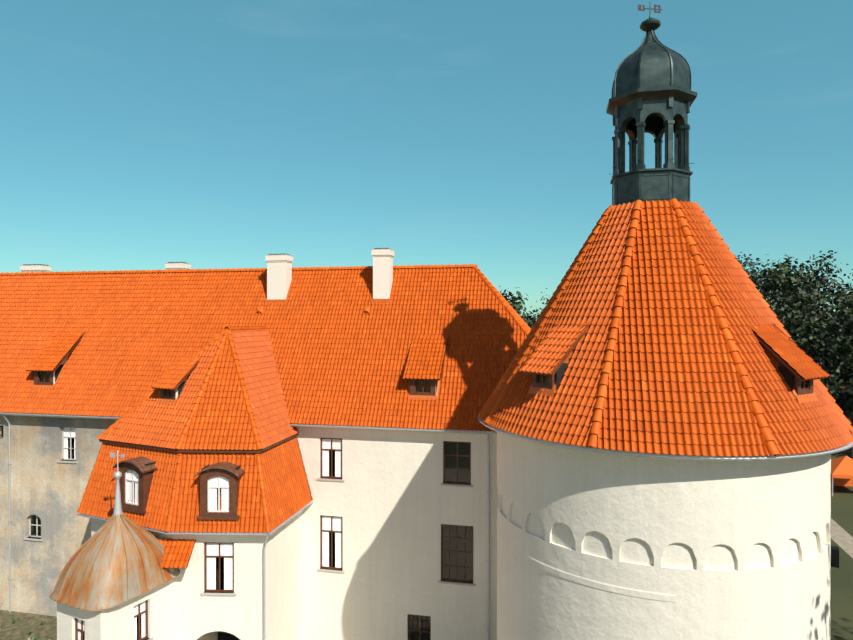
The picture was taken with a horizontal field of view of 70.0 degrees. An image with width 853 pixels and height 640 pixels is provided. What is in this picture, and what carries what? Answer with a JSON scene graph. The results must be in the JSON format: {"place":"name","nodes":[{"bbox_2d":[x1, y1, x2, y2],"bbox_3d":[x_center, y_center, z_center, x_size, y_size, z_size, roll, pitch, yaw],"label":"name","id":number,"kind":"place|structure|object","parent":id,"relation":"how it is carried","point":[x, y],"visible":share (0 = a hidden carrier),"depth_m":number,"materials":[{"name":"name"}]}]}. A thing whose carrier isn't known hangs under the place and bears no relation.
{"place":"outdoors","nodes":[
{"label":"outdoors","id":0,"kind":"place"},
{"bbox_2d":[57,578,174,639],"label":"stair turret walls","id":1,"kind":"structure","parent":0,"point":[149,615],"depth_m":26.45,"materials":[{"name":"white paint"}]},
{"bbox_2d":[50,450,179,610],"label":"turret roof","id":2,"kind":"structure","parent":1,"relation":"on","point":[116,558],"depth_m":26.33,"materials":[{"name":"brown metal"}]},
{"bbox_2d":[0,320,852,639],"bbox_3d":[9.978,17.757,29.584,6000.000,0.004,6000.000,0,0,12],"label":"ground","id":3,"kind":"structure","parent":0,"point":[842,574],"depth_m":38.87,"materials":[{"name":"green plant"}]},
{"bbox_2d":[1,617,50,639],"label":"bed plants","id":4,"kind":"object","parent":3,"relation":"on","point":[28,633],"visible":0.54,"depth_m":34.29,"materials":[{"name":"green plant"}]},
{"bbox_2d":[76,359,313,639],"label":"gatehouse","id":5,"kind":"object","parent":3,"relation":"on","point":[239,586],"visible":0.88,"depth_m":28.66,"materials":[{"name":"white paint"}]},
{"bbox_2d":[0,412,496,639],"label":"building wall","id":6,"kind":"structure","parent":3,"relation":"on","point":[395,534],"depth_m":32.44,"materials":[{"name":"white paint"}]},
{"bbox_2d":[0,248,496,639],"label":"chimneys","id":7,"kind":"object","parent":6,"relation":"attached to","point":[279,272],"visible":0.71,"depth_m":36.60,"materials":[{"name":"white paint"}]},
{"bbox_2d":[2,267,744,567],"bbox_3d":[-12.471,3.365,33.743,58.920,15.648,23.140,0,0,12],"label":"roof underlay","id":8,"kind":"object","parent":6,"relation":"on","point":[208,350],"depth_m":38.26,"materials":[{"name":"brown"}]},
{"bbox_2d":[0,198,852,567],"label":"roof tiles","id":9,"kind":"object","parent":8,"relation":"on","point":[670,354],"visible":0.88,"depth_m":30.51,"materials":[{"name":"tile"}]},
{"bbox_2d":[606,2,697,205],"bbox_3d":[8.842,-8.309,24.093,3.231,8.535,3.231,0,0,12],"label":"cupola","id":10,"kind":"object","parent":9,"relation":"on","point":[654,95],"visible":0.94,"depth_m":23.09,"materials":[{"name":"black metal"}]},
{"bbox_2d":[521,325,826,403],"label":"dormers","id":11,"kind":"object","parent":8,"relation":"on","point":[793,379],"visible":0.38,"depth_m":19.57,"materials":[{"name":"orange tile"}]},
{"bbox_2d":[499,286,541,327],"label":"tree","id":12,"kind":"object","parent":3,"relation":"on","point":[516,307],"visible":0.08,"depth_m":107.04,"materials":[{"name":"green plant"}]},
{"bbox_2d":[527,292,553,322],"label":"tree","id":13,"kind":"object","parent":3,"relation":"on","point":[537,316],"depth_m":113.11,"materials":[{"name":"green plant"}]},
{"bbox_2d":[536,288,549,310],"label":"tree","id":14,"kind":"object","parent":3,"relation":"on","point":[547,299],"depth_m":150.63,"materials":[{"name":"green plant"}]},
{"bbox_2d":[478,414,852,639],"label":"round tower","id":15,"kind":"structure","parent":3,"relation":"on","point":[599,544],"depth_m":18.80,"materials":[{"name":"white paint"}]},
{"bbox_2d":[735,252,777,315],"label":"tree","id":16,"kind":"object","parent":3,"relation":"on","point":[746,262],"visible":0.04,"depth_m":89.80,"materials":[{"name":"green plant"}]},
{"bbox_2d":[745,253,847,382],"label":"tree","id":17,"kind":"object","parent":3,"relation":"on","point":[776,283],"visible":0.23,"depth_m":75.67,"materials":[{"name":"green plant"}]},
{"bbox_2d":[767,292,830,351],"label":"tree","id":18,"kind":"object","parent":3,"relation":"on","point":[819,309],"visible":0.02,"depth_m":97.03,"materials":[{"name":"green plant"}]},
{"bbox_2d":[760,250,852,383],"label":"tree","id":19,"kind":"object","parent":3,"relation":"on","point":[838,297],"visible":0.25,"depth_m":80.31,"materials":[{"name":"green plant"}]},
{"bbox_2d":[790,298,852,458],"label":"tree","id":20,"kind":"object","parent":3,"relation":"on","point":[842,396],"visible":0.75,"depth_m":70.28,"materials":[{"name":"green plant"}]},
{"bbox_2d":[829,269,852,367],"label":"tree","id":21,"kind":"object","parent":3,"relation":"on","point":[850,306],"visible":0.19,"depth_m":81.24,"materials":[{"name":"green plant"}]},
{"bbox_2d":[831,456,852,495],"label":"market tent","id":22,"kind":"object","parent":3,"relation":"on","point":[842,471],"visible":0.56,"depth_m":61.56,"materials":[{"name":"orange"}]},
{"bbox_2d":[0,0,852,317],"label":"sky","id":23,"kind":"structure","parent":0,"point":[135,135],"materials":[{"name":"blue"}]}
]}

